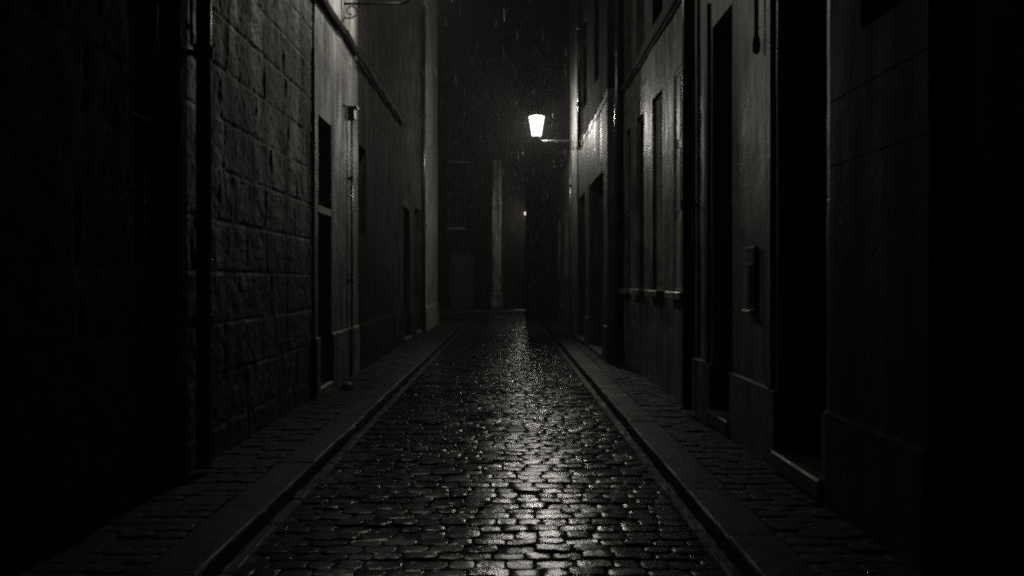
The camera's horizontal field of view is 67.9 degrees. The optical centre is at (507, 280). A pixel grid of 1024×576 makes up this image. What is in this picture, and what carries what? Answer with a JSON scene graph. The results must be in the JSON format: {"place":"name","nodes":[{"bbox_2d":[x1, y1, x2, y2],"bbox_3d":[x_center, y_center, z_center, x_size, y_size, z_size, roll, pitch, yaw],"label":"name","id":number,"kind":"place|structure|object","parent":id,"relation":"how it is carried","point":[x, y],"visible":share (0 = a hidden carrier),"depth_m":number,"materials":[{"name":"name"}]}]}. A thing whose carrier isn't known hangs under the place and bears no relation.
{"place":"outdoors","nodes":[
{"label":"outdoors","id":0,"kind":"place"},
{"bbox_2d":[20,324,451,575],"bbox_3d":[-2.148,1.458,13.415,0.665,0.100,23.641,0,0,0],"label":"pavement","id":1,"kind":"structure","parent":0,"point":[169,518],"depth_m":5.11,"materials":[{"name":"stone"}]},
{"bbox_2d":[0,0,188,575],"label":"black house","id":2,"kind":"structure","parent":1,"relation":"on","point":[94,406],"depth_m":4.28,"materials":[{"name":"stone"}]},
{"bbox_2d":[130,0,172,263],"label":"window","id":3,"kind":"structure","parent":2,"relation":"in","point":[139,68],"depth_m":5.38,"materials":[{"name":"paint"}]},
{"bbox_2d":[186,0,312,473],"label":"stone house","id":4,"kind":"structure","parent":1,"relation":"on","point":[262,111],"depth_m":7.13,"materials":[{"name":"grey stone"}]},
{"bbox_2d":[190,0,213,468],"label":"downpipe","id":5,"kind":"object","parent":4,"relation":"attached to","point":[202,54],"visible":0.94,"depth_m":5.61,"materials":[{"name":"black metal"}]},
{"bbox_2d":[311,0,359,398],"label":"plaster house","id":6,"kind":"structure","parent":1,"relation":"on","point":[334,78],"depth_m":10.16,"materials":[{"name":"grey paint"}]},
{"bbox_2d":[318,205,332,388],"bbox_3d":[-2.535,-0.318,9.700,0.470,3.456,0.694,0,0,0],"label":"door","id":7,"kind":"structure","parent":6,"relation":"in","point":[322,211],"depth_m":9.76,"materials":[{"name":"wood"}]},
{"bbox_2d":[349,120,352,374],"bbox_3d":[-2.337,-0.485,11.150,0.158,3.730,0.042,0,0,0],"label":"downpipe","id":8,"kind":"object","parent":6,"relation":"attached to","point":[351,181],"visible":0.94,"depth_m":11.13,"materials":[{"name":"grey metal"}]},
{"bbox_2d":[348,106,358,120],"bbox_3d":[-2.265,-2.455,11.150,0.150,0.190,0.180,0,0,0],"label":"junction box","id":9,"kind":"object","parent":6,"relation":"attached to","point":[352,114],"visible":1,"depth_m":11.08,"materials":[{"name":"paint"}]},
{"bbox_2d":[320,0,406,126],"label":"cable","id":10,"kind":"object","parent":6,"relation":"attached to","point":[334,17],"visible":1,"depth_m":11.51,"materials":[{"name":"black rubber"}]},
{"bbox_2d":[341,0,410,21],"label":"wall lantern","id":11,"kind":"object","parent":6,"relation":"attached to","point":[343,3],"depth_m":10.69,"materials":[{"name":"black metal"}]},
{"bbox_2d":[341,382,352,389],"bbox_3d":[-2.114,1.391,10.056,0.156,0.095,0.168,0,0,0],"label":"loose stone","id":12,"kind":"object","parent":1,"relation":"on","point":[347,386],"visible":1,"depth_m":10.00,"materials":[{"name":"stone"}]},
{"bbox_2d":[357,0,438,370],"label":"grey house","id":13,"kind":"structure","parent":1,"relation":"on","point":[389,42],"depth_m":16.00,"materials":[{"name":"paint"}]},
{"bbox_2d":[360,48,409,125],"bbox_3d":[-2.299,-3.649,14.950,0.032,0.053,6.101,0,0,0],"label":"cable","id":14,"kind":"object","parent":13,"relation":"attached to","point":[383,84],"visible":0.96,"depth_m":13.98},
{"bbox_2d":[405,335,411,342],"bbox_3d":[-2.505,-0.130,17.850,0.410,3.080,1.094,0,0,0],"label":"doorstep","id":15,"kind":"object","parent":13,"relation":"in","point":[407,337],"depth_m":17.89,"materials":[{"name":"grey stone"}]},
{"bbox_2d":[421,5,425,331],"bbox_3d":[-2.324,-3.055,20.767,0.242,8.890,0.147,0,0,21],"label":"downpipe","id":16,"kind":"object","parent":13,"relation":"attached to","point":[423,117],"visible":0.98,"depth_m":20.70,"materials":[{"name":"grey metal"}]},
{"bbox_2d":[125,0,713,488],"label":"drizzle","id":17,"kind":"object","parent":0,"point":[485,198],"visible":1,"depth_m":7.97,"materials":[{"name":"grey"}]},
{"bbox_2d":[438,318,468,325],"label":"ground","id":18,"kind":"structure","parent":0,"point":[452,321],"depth_m":29.88,"materials":[{"name":"black"}]},
{"bbox_2d":[137,324,461,575],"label":"kerb","id":19,"kind":"structure","parent":18,"relation":"on","point":[213,544],"depth_m":5.18,"materials":[{"name":"stone"}]},
{"bbox_2d":[217,319,470,575],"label":"gutter","id":20,"kind":"object","parent":18,"relation":"on","point":[241,556],"visible":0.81,"depth_m":5.43,"materials":[{"name":"stone"}]},
{"bbox_2d":[437,16,488,308],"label":"sooty house","id":21,"kind":"structure","parent":18,"relation":"on","point":[469,193],"depth_m":38.75,"materials":[{"name":"black stone"}]},
{"bbox_2d":[447,193,467,228],"bbox_3d":[-2.550,-3.558,38.805,1.060,1.877,0.290,0,0,0],"label":"window","id":22,"kind":"structure","parent":21,"relation":"in","point":[457,201],"depth_m":38.91,"materials":[{"name":"glass"}]},
{"bbox_2d":[447,123,467,162],"bbox_3d":[-2.550,-7.059,38.805,1.060,2.077,0.290,0,0,0],"label":"window","id":23,"kind":"structure","parent":21,"relation":"in","point":[457,135],"depth_m":38.91,"materials":[{"name":"paint"}]},
{"bbox_2d":[451,254,473,307],"bbox_3d":[-2.300,0.002,38.963,1.194,2.797,0.135,0,0,0],"label":"door","id":24,"kind":"structure","parent":21,"relation":"in","point":[462,275],"depth_m":38.94,"materials":[{"name":"brown wood"}]},
{"bbox_2d":[537,320,743,575],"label":"gutter","id":25,"kind":"object","parent":18,"relation":"on","point":[729,567],"visible":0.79,"depth_m":5.44,"materials":[{"name":"stone"}]},
{"bbox_2d":[539,318,820,575],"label":"kerb","id":26,"kind":"structure","parent":18,"relation":"on","point":[749,542],"depth_m":5.21,"materials":[{"name":"stone"}]},
{"bbox_2d":[437,0,488,15],"label":"sky","id":27,"kind":"structure","parent":0,"point":[444,7],"materials":[{"name":"black"}]},
{"bbox_2d":[230,318,727,575],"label":"road","id":28,"kind":"structure","parent":0,"point":[491,336],"depth_m":5.46,"materials":[{"name":"stone"}]},
{"bbox_2d":[438,309,525,311],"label":"pavement","id":29,"kind":"structure","parent":0,"point":[481,310],"depth_m":37.22,"materials":[{"name":"grey stone"}]},
{"bbox_2d":[489,0,525,308],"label":"end house","id":30,"kind":"structure","parent":29,"relation":"on","point":[507,32],"depth_m":38.50,"materials":[{"name":"paint"}]},
{"bbox_2d":[506,114,524,153],"bbox_3d":[0.400,-7.458,38.555,0.960,2.077,0.290,0,0,0],"label":"window","id":31,"kind":"structure","parent":30,"relation":"in","point":[515,140],"depth_m":38.67,"materials":[{"name":"paint"}]},
{"bbox_2d":[439,312,525,318],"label":"cross street","id":32,"kind":"structure","parent":0,"point":[458,315],"depth_m":33.36,"materials":[{"name":"grey stone"}]},
{"bbox_2d":[526,0,552,319],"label":"corner house","id":33,"kind":"structure","parent":32,"relation":"on","point":[539,183],"depth_m":29.02,"materials":[{"name":"black stone"}]},
{"bbox_2d":[547,318,922,575],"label":"pavement","id":34,"kind":"structure","parent":0,"point":[736,469],"depth_m":5.13,"materials":[{"name":"stone"}]},
{"bbox_2d":[552,0,623,363],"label":"garage house","id":35,"kind":"structure","parent":34,"relation":"on","point":[592,247],"depth_m":16.48,"materials":[{"name":"black stone"}]},
{"bbox_2d":[529,112,573,150],"bbox_3d":[1.141,-3.846,19.500,1.185,0.992,0.410,0,0,0],"label":"wall lantern","id":36,"kind":"object","parent":35,"relation":"attached to","point":[536,115],"depth_m":19.48,"materials":[{"name":"black metal"}]},
{"bbox_2d":[569,154,571,332],"bbox_3d":[1.722,-0.980,20.000,0.167,4.720,0.053,0,0,0],"label":"downpipe","id":37,"kind":"object","parent":35,"relation":"attached to","point":[570,186],"visible":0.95,"depth_m":19.98,"materials":[{"name":"grey metal"}]},
{"bbox_2d":[577,0,581,147],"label":"downpipe","id":38,"kind":"object","parent":35,"relation":"attached to","point":[579,29],"visible":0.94,"depth_m":17.66,"materials":[{"name":"grey metal"}]},
{"bbox_2d":[576,336,583,343],"bbox_3d":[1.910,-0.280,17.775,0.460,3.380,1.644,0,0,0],"label":"doorstep","id":39,"kind":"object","parent":35,"relation":"in","point":[581,338],"depth_m":17.66,"materials":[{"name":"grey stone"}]},
{"bbox_2d":[575,96,603,148],"bbox_3d":[1.680,-3.224,16.001,0.045,0.090,5.402,0,0,0],"label":"cable","id":40,"kind":"object","parent":35,"relation":"attached to","point":[596,109],"visible":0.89,"depth_m":15.02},
{"bbox_2d":[619,0,694,411],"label":"shuttered house","id":41,"kind":"structure","parent":34,"relation":"on","point":[652,144],"depth_m":10.54,"materials":[{"name":"paint"}]},
{"bbox_2d":[613,0,623,361],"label":"downpipe","id":42,"kind":"object","parent":41,"relation":"attached to","point":[617,55],"visible":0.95,"depth_m":13.07,"materials":[{"name":"grey metal"}]},
{"bbox_2d":[619,132,630,293],"bbox_3d":[2.025,-1.146,12.685,0.210,2.721,0.670,0,0,0],"label":"window","id":43,"kind":"structure","parent":41,"relation":"in","point":[622,290],"depth_m":12.90,"materials":[{"name":"glass"}]},
{"bbox_2d":[629,116,644,294],"bbox_3d":[2.025,-1.146,11.545,0.210,2.721,0.810,0,0,0],"label":"window","id":44,"kind":"structure","parent":41,"relation":"in","point":[641,291],"depth_m":11.83,"materials":[{"name":"glass"}]},
{"bbox_2d":[645,93,663,296],"bbox_3d":[2.025,-1.146,10.215,0.210,2.721,0.810,0,0,0],"label":"window","id":45,"kind":"structure","parent":41,"relation":"in","point":[659,292],"depth_m":10.35,"materials":[{"name":"glass"}]},
{"bbox_2d":[664,66,681,299],"bbox_3d":[2.005,-1.146,8.885,0.170,2.721,0.810,0,0,0],"label":"window","id":46,"kind":"structure","parent":41,"relation":"in","point":[677,294],"depth_m":9.02,"materials":[{"name":"glass"}]},
{"bbox_2d":[692,0,830,506],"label":"tall door house","id":47,"kind":"structure","parent":34,"relation":"on","point":[761,385],"depth_m":5.91,"materials":[{"name":"grey paint"}]},
{"bbox_2d":[680,0,696,409],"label":"downpipe","id":48,"kind":"object","parent":47,"relation":"attached to","point":[687,204],"visible":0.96,"depth_m":8.16,"materials":[{"name":"grey metal"}]},
{"bbox_2d":[707,409,728,434],"bbox_3d":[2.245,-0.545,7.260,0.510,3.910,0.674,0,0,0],"label":"doorstep","id":49,"kind":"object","parent":47,"relation":"in","point":[719,418],"depth_m":7.23,"materials":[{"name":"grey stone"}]},
{"bbox_2d":[742,247,757,313],"bbox_3d":[2.022,-0.006,6.300,0.095,0.548,0.200,0,0,0],"label":"letter box","id":50,"kind":"object","parent":47,"relation":"attached to","point":[752,279],"visible":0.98,"depth_m":6.24,"materials":[{"name":"paint"}]},
{"bbox_2d":[752,0,760,53],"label":"hanging conduit","id":51,"kind":"object","parent":47,"relation":"attached to","point":[756,44],"visible":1,"depth_m":6.08,"materials":[{"name":"black metal"}]},
{"bbox_2d":[770,450,822,499],"bbox_3d":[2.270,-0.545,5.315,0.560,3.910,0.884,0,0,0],"label":"doorstep","id":52,"kind":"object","parent":47,"relation":"in","point":[804,468],"depth_m":5.32,"materials":[{"name":"grey stone"}]},
{"bbox_2d":[825,0,950,575],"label":"block house","id":53,"kind":"structure","parent":34,"relation":"on","point":[887,450],"depth_m":4.05,"materials":[{"name":"stone"}]},
{"bbox_2d":[889,0,902,9],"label":"window","id":54,"kind":"structure","parent":53,"relation":"in","point":[892,3],"depth_m":4.35,"materials":[{"name":"paint"}]},
{"bbox_2d":[948,0,1023,575],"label":"dim house","id":55,"kind":"structure","parent":34,"relation":"on","point":[986,489],"depth_m":3.41,"materials":[{"name":"black stone"}]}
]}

